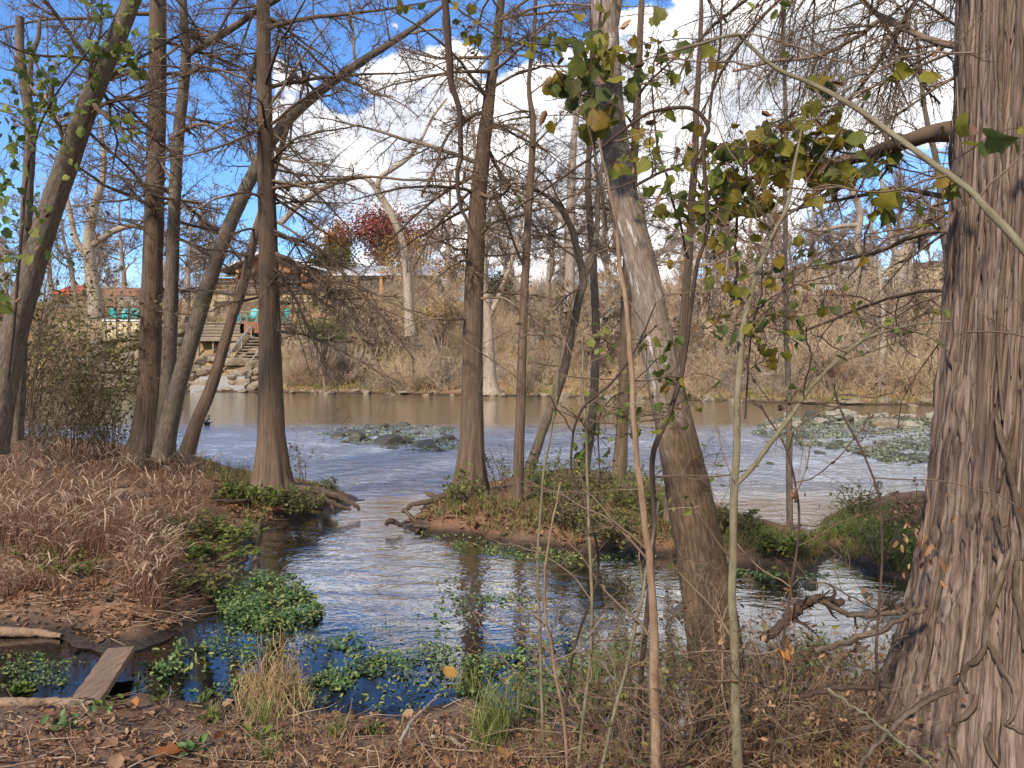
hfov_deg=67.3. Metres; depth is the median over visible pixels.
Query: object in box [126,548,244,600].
green clump
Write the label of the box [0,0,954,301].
sky
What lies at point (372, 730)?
seedling
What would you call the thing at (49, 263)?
bare tree
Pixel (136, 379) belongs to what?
boulder
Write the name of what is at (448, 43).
hanging vine
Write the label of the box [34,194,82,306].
bare tree
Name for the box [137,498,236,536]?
green clump
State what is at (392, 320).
slope sapling
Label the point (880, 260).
bare tree
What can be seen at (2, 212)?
bare tree
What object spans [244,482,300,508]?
island bush
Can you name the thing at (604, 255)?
bare tree
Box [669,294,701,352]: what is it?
slope sapling
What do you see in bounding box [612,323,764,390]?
leafless bush
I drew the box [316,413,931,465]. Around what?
shoal weed
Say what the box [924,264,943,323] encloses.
slope sapling
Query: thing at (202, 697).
seedling
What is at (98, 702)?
seedling
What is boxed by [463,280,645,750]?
thin sapling
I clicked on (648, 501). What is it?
island bush
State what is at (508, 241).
bare tree
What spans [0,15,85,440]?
broken trunk
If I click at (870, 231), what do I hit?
bare tree
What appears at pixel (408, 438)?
river stone
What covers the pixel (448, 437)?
river stone
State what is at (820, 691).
dead branch
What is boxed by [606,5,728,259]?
grape vine
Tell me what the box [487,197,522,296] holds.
bare tree
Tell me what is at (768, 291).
slope sapling
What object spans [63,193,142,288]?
bare tree
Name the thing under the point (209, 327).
wooden deck
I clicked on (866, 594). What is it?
channel stone
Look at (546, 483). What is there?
island bush
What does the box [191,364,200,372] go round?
boulder
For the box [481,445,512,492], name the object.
leafy sprout
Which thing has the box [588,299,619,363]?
slope sapling
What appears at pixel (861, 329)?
slope sapling
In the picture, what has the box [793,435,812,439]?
river stone
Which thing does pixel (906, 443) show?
river stone
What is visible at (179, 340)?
boulder
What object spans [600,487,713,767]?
thin sapling
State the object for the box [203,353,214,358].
boulder
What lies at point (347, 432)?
river stone
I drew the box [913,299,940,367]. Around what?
slope sapling
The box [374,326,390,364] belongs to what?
slope sapling
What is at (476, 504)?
reddish grass
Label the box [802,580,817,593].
channel stone
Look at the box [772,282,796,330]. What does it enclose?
slope sapling
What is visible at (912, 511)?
island bush
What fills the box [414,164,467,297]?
bare tree
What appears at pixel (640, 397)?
shore stone
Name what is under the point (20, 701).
timber
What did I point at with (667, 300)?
slope sapling
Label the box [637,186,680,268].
bare tree
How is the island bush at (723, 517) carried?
on the ground at (144, 641)
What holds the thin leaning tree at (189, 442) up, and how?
on the ground at (144, 641)
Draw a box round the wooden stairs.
[222,325,257,374]
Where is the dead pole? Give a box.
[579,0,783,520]
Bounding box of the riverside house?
[200,252,444,300]
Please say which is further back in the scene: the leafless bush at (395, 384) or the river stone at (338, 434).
the leafless bush at (395, 384)
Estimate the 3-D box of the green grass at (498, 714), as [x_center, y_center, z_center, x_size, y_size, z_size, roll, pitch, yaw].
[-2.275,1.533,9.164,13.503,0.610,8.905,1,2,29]
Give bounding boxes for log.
[198,493,221,500]
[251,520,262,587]
[546,474,616,481]
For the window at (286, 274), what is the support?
in the riverside house
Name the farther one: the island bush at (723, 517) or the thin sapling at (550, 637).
the island bush at (723, 517)
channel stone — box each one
[670,604,683,621]
[766,462,774,467]
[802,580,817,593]
[814,451,825,457]
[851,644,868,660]
[862,592,872,601]
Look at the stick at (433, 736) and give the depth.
3.76 m
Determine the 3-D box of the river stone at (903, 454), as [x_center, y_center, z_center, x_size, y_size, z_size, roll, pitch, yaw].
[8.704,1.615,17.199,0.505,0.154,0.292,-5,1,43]
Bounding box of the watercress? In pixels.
[0,528,884,719]
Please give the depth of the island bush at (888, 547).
7.42 m
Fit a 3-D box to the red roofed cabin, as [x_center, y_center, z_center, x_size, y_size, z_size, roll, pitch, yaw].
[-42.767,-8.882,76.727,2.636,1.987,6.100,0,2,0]
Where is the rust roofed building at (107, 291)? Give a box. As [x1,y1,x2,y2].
[101,288,164,301]
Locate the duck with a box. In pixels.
[203,415,211,424]
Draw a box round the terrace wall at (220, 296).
[182,291,332,316]
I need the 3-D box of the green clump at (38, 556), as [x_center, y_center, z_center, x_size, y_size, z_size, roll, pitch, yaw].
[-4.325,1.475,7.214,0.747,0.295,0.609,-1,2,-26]
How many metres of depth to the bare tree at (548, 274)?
56.94 m
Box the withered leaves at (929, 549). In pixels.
[892,464,946,588]
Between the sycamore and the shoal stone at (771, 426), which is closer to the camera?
the sycamore
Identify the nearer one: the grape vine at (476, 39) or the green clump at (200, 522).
the grape vine at (476, 39)
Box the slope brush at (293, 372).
[0,245,943,398]
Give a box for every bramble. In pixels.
[430,588,759,767]
[462,559,823,767]
[529,543,859,767]
[600,556,966,767]
[659,575,955,767]
[685,601,859,729]
[740,595,894,738]
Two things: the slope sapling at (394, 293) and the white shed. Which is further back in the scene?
the white shed
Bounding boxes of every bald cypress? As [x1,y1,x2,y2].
[0,0,305,465]
[140,0,543,514]
[296,0,670,532]
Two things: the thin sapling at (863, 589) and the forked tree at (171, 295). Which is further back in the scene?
the forked tree at (171, 295)
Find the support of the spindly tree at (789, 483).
on the ground at (144, 641)
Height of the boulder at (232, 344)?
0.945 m
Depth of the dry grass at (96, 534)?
7.62 m
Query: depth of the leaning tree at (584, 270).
11.20 m
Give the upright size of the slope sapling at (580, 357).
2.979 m
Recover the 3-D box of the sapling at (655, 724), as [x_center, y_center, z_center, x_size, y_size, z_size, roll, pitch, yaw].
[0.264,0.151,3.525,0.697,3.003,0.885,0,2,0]
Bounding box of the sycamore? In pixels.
[591,0,756,736]
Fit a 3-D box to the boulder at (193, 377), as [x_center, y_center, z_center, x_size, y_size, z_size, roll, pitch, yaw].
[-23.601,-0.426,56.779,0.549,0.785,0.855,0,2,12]
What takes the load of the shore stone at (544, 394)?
on the ground at (144, 641)
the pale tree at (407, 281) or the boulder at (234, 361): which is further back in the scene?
the boulder at (234, 361)
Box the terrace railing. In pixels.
[216,281,315,293]
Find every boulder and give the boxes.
[95,382,120,388]
[113,362,134,370]
[121,351,134,361]
[122,375,137,382]
[126,367,137,374]
[127,342,137,348]
[177,337,183,344]
[178,314,190,324]
[178,329,184,335]
[179,323,187,330]
[189,373,196,380]
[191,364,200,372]
[192,378,206,384]
[193,357,207,365]
[195,368,209,375]
[201,365,211,371]
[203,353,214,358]
[207,356,214,362]
[223,373,251,385]
[225,357,250,366]
[227,374,239,379]
[229,371,248,375]
[230,341,238,351]
[235,369,254,377]
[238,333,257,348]
[245,360,257,368]
[247,347,257,351]
[251,375,257,380]
[252,367,257,374]
[253,382,257,389]
[291,340,306,346]
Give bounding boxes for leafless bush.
[329,336,402,384]
[342,329,449,389]
[376,333,461,389]
[495,330,584,385]
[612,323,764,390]
[709,314,870,394]
[776,321,897,394]
[835,314,937,393]
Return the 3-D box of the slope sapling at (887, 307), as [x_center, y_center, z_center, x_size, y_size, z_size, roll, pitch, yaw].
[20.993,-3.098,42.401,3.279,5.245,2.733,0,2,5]
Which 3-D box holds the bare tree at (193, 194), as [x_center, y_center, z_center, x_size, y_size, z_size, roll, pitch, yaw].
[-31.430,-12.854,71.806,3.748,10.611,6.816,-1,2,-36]
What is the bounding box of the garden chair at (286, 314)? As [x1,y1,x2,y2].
[280,308,291,321]
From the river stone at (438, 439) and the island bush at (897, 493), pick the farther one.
the river stone at (438, 439)
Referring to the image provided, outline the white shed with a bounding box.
[118,297,163,305]
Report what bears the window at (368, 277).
in the riverside house
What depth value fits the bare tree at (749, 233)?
71.31 m
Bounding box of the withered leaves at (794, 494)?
[791,418,805,503]
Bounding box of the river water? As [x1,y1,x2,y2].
[24,391,933,630]
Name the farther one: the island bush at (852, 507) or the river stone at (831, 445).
the river stone at (831, 445)
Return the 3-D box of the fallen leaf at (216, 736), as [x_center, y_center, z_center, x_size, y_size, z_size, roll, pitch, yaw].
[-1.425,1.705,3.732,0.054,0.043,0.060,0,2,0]
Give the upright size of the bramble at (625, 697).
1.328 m
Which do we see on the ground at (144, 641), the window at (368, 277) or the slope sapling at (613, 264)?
the slope sapling at (613, 264)
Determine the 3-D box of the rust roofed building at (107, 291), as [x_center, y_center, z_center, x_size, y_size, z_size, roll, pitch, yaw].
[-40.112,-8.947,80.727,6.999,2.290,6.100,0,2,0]
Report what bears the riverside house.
on the ground at (144, 641)
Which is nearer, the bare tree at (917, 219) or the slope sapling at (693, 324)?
the slope sapling at (693, 324)
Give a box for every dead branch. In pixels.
[759,581,844,642]
[800,667,892,703]
[814,597,919,653]
[820,581,927,631]
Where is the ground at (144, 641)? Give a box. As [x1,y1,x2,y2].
[0,299,940,767]
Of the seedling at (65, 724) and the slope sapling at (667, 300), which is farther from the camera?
the slope sapling at (667, 300)
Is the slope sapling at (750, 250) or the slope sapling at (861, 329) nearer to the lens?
the slope sapling at (861, 329)
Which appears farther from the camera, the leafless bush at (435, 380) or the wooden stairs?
the wooden stairs
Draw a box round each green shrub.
[298,318,348,390]
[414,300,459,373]
[489,270,513,310]
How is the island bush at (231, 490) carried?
on the ground at (144, 641)
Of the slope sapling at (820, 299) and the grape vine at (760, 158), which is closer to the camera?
the grape vine at (760, 158)
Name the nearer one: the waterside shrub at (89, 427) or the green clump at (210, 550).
the green clump at (210, 550)
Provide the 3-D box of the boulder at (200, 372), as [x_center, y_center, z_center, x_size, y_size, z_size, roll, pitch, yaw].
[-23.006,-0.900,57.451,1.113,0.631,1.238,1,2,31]
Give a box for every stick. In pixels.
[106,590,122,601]
[398,694,439,743]
[430,734,469,751]
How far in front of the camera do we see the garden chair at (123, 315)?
62.06 m
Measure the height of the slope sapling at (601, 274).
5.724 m
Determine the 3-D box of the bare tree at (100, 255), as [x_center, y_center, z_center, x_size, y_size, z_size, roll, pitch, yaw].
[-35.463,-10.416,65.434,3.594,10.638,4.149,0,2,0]
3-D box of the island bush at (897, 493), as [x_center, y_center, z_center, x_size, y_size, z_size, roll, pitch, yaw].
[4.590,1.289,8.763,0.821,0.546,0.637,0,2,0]
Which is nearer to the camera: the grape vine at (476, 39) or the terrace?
the grape vine at (476, 39)
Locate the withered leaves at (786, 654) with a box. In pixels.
[776,569,793,660]
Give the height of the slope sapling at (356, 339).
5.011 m
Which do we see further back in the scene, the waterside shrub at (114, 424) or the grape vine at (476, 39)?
the waterside shrub at (114, 424)
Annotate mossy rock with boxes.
[348,429,365,441]
[374,434,402,445]
[380,423,389,430]
[411,439,434,446]
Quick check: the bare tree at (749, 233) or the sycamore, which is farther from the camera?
the bare tree at (749, 233)
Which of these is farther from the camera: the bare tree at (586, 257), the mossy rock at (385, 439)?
the bare tree at (586, 257)
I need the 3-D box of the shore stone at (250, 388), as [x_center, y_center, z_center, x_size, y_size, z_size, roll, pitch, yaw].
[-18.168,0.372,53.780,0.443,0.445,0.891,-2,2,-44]
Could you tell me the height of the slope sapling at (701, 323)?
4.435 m
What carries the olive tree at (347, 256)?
on the ground at (144, 641)
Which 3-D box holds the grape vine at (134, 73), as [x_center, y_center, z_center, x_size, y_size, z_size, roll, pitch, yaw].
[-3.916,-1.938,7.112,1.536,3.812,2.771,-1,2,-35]
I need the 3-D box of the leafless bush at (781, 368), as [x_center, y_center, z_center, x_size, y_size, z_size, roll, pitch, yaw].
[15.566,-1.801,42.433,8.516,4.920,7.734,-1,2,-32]
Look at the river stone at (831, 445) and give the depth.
18.57 m
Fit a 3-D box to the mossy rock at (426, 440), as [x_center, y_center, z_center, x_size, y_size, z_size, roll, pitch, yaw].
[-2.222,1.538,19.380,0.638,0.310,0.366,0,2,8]
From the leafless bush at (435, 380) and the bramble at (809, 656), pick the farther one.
the leafless bush at (435, 380)
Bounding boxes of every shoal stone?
[766,423,780,428]
[813,418,828,422]
[825,411,840,414]
[842,411,855,413]
[852,415,869,417]
[901,421,916,425]
[905,423,922,426]
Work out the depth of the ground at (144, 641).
6.25 m
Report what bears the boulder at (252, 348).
on the ground at (144, 641)
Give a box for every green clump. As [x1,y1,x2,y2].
[1,528,87,564]
[22,546,110,577]
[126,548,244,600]
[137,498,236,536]
[152,516,266,562]
[186,505,282,543]
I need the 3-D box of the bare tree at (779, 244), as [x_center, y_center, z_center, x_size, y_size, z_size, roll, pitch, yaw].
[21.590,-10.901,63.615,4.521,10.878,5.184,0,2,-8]
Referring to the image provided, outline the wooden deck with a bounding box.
[197,311,308,356]
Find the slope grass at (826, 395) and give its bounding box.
[99,301,938,402]
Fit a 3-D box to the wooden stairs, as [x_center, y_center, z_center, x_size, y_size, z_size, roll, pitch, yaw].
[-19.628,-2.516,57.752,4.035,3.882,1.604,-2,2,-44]
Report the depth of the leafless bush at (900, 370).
39.09 m
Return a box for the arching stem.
[658,10,1023,336]
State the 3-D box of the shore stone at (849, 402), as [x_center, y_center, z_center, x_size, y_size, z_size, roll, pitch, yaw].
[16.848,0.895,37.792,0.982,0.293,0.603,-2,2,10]
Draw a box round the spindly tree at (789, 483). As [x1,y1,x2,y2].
[738,0,889,529]
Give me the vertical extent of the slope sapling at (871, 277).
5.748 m
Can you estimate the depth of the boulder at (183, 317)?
61.51 m
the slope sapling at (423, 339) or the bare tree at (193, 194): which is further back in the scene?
the bare tree at (193, 194)
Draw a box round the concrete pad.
[190,376,249,391]
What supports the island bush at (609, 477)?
on the ground at (144, 641)
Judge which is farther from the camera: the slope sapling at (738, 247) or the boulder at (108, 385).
the boulder at (108, 385)
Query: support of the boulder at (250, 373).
on the ground at (144, 641)
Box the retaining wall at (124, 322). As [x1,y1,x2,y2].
[65,303,139,338]
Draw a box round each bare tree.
[0,0,225,454]
[0,187,66,301]
[0,193,20,264]
[0,239,18,315]
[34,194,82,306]
[36,120,143,318]
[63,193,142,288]
[82,198,122,285]
[163,186,202,283]
[163,203,222,313]
[182,176,236,269]
[236,214,257,252]
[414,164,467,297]
[426,235,442,265]
[455,160,518,259]
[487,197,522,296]
[492,206,536,284]
[514,100,612,311]
[531,164,593,317]
[545,203,614,286]
[551,222,576,282]
[576,174,622,296]
[609,199,671,265]
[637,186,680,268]
[653,169,762,276]
[671,221,711,288]
[680,222,739,294]
[707,209,737,278]
[715,188,778,282]
[738,185,794,309]
[741,188,804,286]
[741,222,807,281]
[758,218,821,283]
[764,183,877,298]
[788,188,846,290]
[799,150,911,298]
[820,208,874,285]
[823,193,900,289]
[856,146,947,311]
[864,162,930,288]
[868,227,885,287]
[894,166,947,285]
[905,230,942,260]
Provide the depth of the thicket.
64.36 m
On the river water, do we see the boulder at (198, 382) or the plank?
the boulder at (198, 382)
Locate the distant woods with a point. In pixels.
(43, 287)
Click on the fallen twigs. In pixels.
(236, 763)
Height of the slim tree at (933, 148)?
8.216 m
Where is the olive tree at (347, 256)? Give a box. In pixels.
[292,239,361,276]
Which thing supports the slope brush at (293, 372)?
on the ground at (144, 641)
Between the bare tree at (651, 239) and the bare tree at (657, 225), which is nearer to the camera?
the bare tree at (657, 225)
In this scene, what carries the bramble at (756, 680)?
on the ground at (144, 641)
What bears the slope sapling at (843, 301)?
on the ground at (144, 641)
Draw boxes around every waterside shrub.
[0,177,197,424]
[1,316,158,470]
[9,277,182,425]
[24,319,137,462]
[35,363,192,457]
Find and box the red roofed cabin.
[53,285,105,301]
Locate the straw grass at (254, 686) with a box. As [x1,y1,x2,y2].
[5,623,901,767]
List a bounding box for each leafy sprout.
[287,420,322,481]
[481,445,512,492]
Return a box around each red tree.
[337,199,423,265]
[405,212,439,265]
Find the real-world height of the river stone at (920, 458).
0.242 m
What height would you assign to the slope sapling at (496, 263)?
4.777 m
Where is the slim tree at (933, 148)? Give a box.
[838,0,948,358]
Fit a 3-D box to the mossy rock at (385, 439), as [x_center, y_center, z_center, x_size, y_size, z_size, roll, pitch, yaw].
[-3.169,1.477,19.752,0.743,0.379,0.762,-3,4,-3]
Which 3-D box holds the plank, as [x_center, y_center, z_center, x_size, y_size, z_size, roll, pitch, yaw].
[-2.544,1.817,4.790,0.171,0.093,1.038,0,2,-16]
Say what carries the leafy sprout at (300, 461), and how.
on the ground at (144, 641)
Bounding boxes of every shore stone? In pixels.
[220,387,232,390]
[236,388,247,392]
[247,386,254,390]
[323,390,335,393]
[395,391,411,393]
[498,393,506,396]
[540,393,548,396]
[560,391,569,397]
[635,394,644,399]
[803,399,814,402]
[839,400,846,404]
[845,399,865,404]
[878,397,892,402]
[919,397,932,403]
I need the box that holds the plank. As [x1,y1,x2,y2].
[66,646,133,706]
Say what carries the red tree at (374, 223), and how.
on the ground at (144, 641)
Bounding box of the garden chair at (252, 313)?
[247,308,258,321]
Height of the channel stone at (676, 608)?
0.136 m
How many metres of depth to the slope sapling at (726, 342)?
45.25 m
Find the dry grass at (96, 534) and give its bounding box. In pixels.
[0,432,230,612]
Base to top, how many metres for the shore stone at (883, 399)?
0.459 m
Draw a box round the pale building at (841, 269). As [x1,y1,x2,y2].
[789,263,873,284]
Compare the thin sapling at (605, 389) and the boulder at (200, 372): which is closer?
the thin sapling at (605, 389)
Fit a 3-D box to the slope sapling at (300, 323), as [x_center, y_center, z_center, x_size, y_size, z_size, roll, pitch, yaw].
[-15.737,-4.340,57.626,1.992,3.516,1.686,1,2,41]
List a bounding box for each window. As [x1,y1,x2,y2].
[279,274,300,289]
[359,276,378,290]
[385,276,402,290]
[413,276,425,287]
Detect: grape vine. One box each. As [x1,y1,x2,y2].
[0,0,170,379]
[395,0,573,59]
[539,0,657,229]
[573,308,689,477]
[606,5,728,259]
[650,219,868,434]
[687,46,1023,300]
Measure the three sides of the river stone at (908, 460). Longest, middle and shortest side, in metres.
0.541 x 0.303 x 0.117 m
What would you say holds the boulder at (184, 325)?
on the ground at (144, 641)
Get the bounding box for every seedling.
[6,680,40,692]
[35,703,96,738]
[52,698,113,731]
[92,694,125,709]
[150,687,169,703]
[177,733,207,757]
[195,711,220,724]
[196,690,218,706]
[242,723,272,745]
[260,728,292,744]
[358,720,386,737]
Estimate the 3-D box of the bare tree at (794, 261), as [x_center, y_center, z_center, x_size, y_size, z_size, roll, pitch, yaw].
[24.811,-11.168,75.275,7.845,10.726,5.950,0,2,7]
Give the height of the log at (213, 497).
0.088 m
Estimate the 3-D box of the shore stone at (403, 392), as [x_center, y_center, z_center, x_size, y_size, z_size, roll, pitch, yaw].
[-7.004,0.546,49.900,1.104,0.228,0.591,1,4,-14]
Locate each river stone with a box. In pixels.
[333,432,342,438]
[343,430,351,437]
[386,446,399,450]
[396,422,410,430]
[402,436,415,440]
[417,442,436,449]
[434,449,444,453]
[435,437,444,443]
[442,434,454,440]
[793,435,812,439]
[825,443,839,450]
[857,451,870,456]
[880,427,895,431]
[891,453,910,456]
[900,441,915,446]
[901,459,925,463]
[909,456,927,466]
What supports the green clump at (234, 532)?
on the ground at (144, 641)
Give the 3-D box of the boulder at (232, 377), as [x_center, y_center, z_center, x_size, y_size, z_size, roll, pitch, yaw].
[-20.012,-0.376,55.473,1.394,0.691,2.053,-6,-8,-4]
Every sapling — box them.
[280,312,294,339]
[287,303,308,340]
[289,294,313,328]
[303,311,329,346]
[306,278,337,319]
[337,301,370,350]
[338,276,370,322]
[338,301,370,365]
[349,301,388,359]
[353,303,378,349]
[364,304,397,365]
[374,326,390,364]
[378,313,405,358]
[382,287,425,356]
[389,289,403,315]
[412,316,435,361]
[424,274,459,316]
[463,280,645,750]
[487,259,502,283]
[492,75,660,767]
[492,482,610,767]
[507,0,791,765]
[510,283,544,347]
[515,293,675,767]
[539,286,689,764]
[540,290,569,359]
[550,278,587,344]
[576,295,620,382]
[577,308,602,366]
[578,337,603,384]
[583,263,619,316]
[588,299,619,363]
[600,293,634,367]
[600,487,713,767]
[602,255,621,295]
[606,307,637,345]
[630,346,900,767]
[661,267,702,307]
[662,287,673,323]
[666,1,953,767]
[668,287,703,363]
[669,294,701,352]
[671,306,698,361]
[673,251,713,311]
[678,258,727,326]
[690,303,707,353]
[693,287,738,350]
[699,292,739,352]
[699,292,746,371]
[711,248,743,303]
[712,313,747,372]
[713,316,754,385]
[717,239,766,310]
[717,269,752,315]
[725,242,761,309]
[739,274,793,345]
[764,336,1022,738]
[772,269,805,330]
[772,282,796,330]
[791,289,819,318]
[800,339,833,394]
[813,269,851,333]
[821,284,861,334]
[840,310,879,361]
[845,261,905,340]
[857,280,919,371]
[877,282,937,376]
[879,259,907,312]
[903,264,934,325]
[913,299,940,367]
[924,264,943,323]
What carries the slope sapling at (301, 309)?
on the ground at (144, 641)
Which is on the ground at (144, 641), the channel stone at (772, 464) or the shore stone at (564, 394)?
the shore stone at (564, 394)
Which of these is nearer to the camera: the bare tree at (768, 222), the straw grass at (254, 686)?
the straw grass at (254, 686)
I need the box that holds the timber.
[0,696,101,707]
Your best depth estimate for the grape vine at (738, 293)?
3.75 m
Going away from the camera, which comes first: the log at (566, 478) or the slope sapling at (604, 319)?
the log at (566, 478)
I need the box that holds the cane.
[827,688,931,767]
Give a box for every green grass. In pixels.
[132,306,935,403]
[133,452,923,764]
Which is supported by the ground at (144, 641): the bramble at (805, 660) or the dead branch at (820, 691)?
the bramble at (805, 660)
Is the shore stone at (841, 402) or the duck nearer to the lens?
the duck
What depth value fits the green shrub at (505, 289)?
59.61 m
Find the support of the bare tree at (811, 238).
on the ground at (144, 641)
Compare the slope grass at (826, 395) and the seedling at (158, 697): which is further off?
the slope grass at (826, 395)
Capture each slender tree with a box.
[415,0,591,501]
[496,0,678,469]
[538,0,738,479]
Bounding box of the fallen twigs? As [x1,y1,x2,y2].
[0,481,917,767]
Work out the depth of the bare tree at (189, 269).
66.42 m
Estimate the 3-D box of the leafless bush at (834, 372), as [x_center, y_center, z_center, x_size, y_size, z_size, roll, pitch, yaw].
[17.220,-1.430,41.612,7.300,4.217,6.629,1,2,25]
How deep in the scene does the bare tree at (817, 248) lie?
65.11 m
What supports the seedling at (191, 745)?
on the ground at (144, 641)
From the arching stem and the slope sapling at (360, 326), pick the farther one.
the slope sapling at (360, 326)
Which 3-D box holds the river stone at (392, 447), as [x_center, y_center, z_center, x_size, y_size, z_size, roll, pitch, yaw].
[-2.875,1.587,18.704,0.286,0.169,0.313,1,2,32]
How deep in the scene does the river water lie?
11.42 m
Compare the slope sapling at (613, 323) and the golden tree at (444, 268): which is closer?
the slope sapling at (613, 323)
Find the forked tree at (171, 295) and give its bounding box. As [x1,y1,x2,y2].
[49,0,280,461]
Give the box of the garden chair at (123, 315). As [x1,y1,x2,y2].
[115,309,127,319]
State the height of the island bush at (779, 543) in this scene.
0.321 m
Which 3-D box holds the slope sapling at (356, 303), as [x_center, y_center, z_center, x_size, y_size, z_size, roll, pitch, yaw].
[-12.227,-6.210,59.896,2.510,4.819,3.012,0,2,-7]
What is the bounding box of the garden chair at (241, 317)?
[237,313,245,321]
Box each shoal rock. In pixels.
[805,411,820,416]
[838,416,853,421]
[871,418,901,427]
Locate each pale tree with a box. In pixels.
[279,97,447,336]
[423,80,577,394]
[854,241,922,393]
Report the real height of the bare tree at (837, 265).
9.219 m
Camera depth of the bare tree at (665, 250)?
58.06 m
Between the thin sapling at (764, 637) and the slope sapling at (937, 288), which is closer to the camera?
the thin sapling at (764, 637)
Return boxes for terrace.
[41,321,132,345]
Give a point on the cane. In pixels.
(880, 727)
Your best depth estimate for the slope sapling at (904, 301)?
41.13 m
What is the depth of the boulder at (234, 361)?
56.94 m
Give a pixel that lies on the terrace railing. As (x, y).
(249, 288)
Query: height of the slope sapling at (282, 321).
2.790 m
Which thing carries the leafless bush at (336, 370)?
on the ground at (144, 641)
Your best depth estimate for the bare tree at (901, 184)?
57.50 m
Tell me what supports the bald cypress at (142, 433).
on the ground at (144, 641)
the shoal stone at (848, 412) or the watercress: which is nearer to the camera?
the watercress
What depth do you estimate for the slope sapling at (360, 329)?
56.17 m
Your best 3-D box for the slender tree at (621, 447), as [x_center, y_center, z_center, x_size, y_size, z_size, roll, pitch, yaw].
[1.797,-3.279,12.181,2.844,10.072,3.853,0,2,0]
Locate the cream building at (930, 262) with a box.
[913,261,943,304]
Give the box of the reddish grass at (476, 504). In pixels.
[0,454,920,767]
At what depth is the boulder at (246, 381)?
54.67 m
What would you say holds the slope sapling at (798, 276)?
on the ground at (144, 641)
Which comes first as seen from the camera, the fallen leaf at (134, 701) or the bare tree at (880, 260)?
the fallen leaf at (134, 701)
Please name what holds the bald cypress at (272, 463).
on the ground at (144, 641)
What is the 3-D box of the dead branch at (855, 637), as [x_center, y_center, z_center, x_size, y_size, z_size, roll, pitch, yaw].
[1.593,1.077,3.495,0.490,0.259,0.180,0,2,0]
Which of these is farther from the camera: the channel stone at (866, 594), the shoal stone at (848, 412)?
the shoal stone at (848, 412)
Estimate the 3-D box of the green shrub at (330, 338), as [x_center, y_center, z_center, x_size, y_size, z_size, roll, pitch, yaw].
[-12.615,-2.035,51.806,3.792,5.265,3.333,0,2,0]
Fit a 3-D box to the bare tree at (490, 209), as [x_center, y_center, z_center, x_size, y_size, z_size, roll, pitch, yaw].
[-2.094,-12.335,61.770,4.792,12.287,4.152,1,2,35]
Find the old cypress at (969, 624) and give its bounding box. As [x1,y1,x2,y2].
[579,0,1023,767]
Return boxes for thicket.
[513,278,588,303]
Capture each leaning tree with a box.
[138,73,367,454]
[151,0,456,459]
[462,93,665,484]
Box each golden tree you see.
[368,223,436,285]
[421,245,465,299]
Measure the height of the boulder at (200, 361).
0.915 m
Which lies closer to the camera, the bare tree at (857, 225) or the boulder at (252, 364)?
the bare tree at (857, 225)
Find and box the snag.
[385,518,402,526]
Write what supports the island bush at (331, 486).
on the ground at (144, 641)
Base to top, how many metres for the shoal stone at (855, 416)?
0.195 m
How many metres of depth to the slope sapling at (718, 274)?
52.48 m
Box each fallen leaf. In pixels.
[130,696,138,705]
[153,742,185,757]
[213,730,224,738]
[497,745,512,761]
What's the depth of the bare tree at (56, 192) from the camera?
8.37 m
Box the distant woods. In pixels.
[0,226,940,308]
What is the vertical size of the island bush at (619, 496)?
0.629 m
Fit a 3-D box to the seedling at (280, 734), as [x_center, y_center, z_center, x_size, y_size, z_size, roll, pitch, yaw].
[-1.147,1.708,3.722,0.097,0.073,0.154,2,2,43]
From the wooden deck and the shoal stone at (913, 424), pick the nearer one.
the shoal stone at (913, 424)
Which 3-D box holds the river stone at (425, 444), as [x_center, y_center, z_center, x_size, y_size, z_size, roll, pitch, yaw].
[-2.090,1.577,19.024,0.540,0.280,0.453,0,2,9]
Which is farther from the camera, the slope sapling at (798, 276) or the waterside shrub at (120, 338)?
the slope sapling at (798, 276)
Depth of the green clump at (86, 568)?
6.68 m
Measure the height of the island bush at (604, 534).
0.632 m
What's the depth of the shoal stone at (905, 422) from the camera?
25.21 m
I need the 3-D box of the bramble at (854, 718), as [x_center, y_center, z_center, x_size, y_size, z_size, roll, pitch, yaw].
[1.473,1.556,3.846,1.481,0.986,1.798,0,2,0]
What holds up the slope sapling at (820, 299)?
on the ground at (144, 641)
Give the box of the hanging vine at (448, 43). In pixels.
[415,0,480,245]
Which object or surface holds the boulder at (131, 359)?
on the ground at (144, 641)
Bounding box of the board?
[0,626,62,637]
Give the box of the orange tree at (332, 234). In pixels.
[317,217,359,264]
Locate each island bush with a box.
[215,480,259,499]
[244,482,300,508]
[277,482,326,514]
[288,476,339,499]
[442,458,485,506]
[511,446,598,504]
[531,474,611,533]
[561,453,627,495]
[571,487,642,548]
[590,462,662,507]
[622,475,664,518]
[715,503,762,535]
[745,521,814,556]
[828,478,882,517]
[835,519,915,558]
[865,493,924,530]
[885,477,924,514]
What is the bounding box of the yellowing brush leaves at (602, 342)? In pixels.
[39,259,934,397]
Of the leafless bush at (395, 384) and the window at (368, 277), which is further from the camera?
the window at (368, 277)

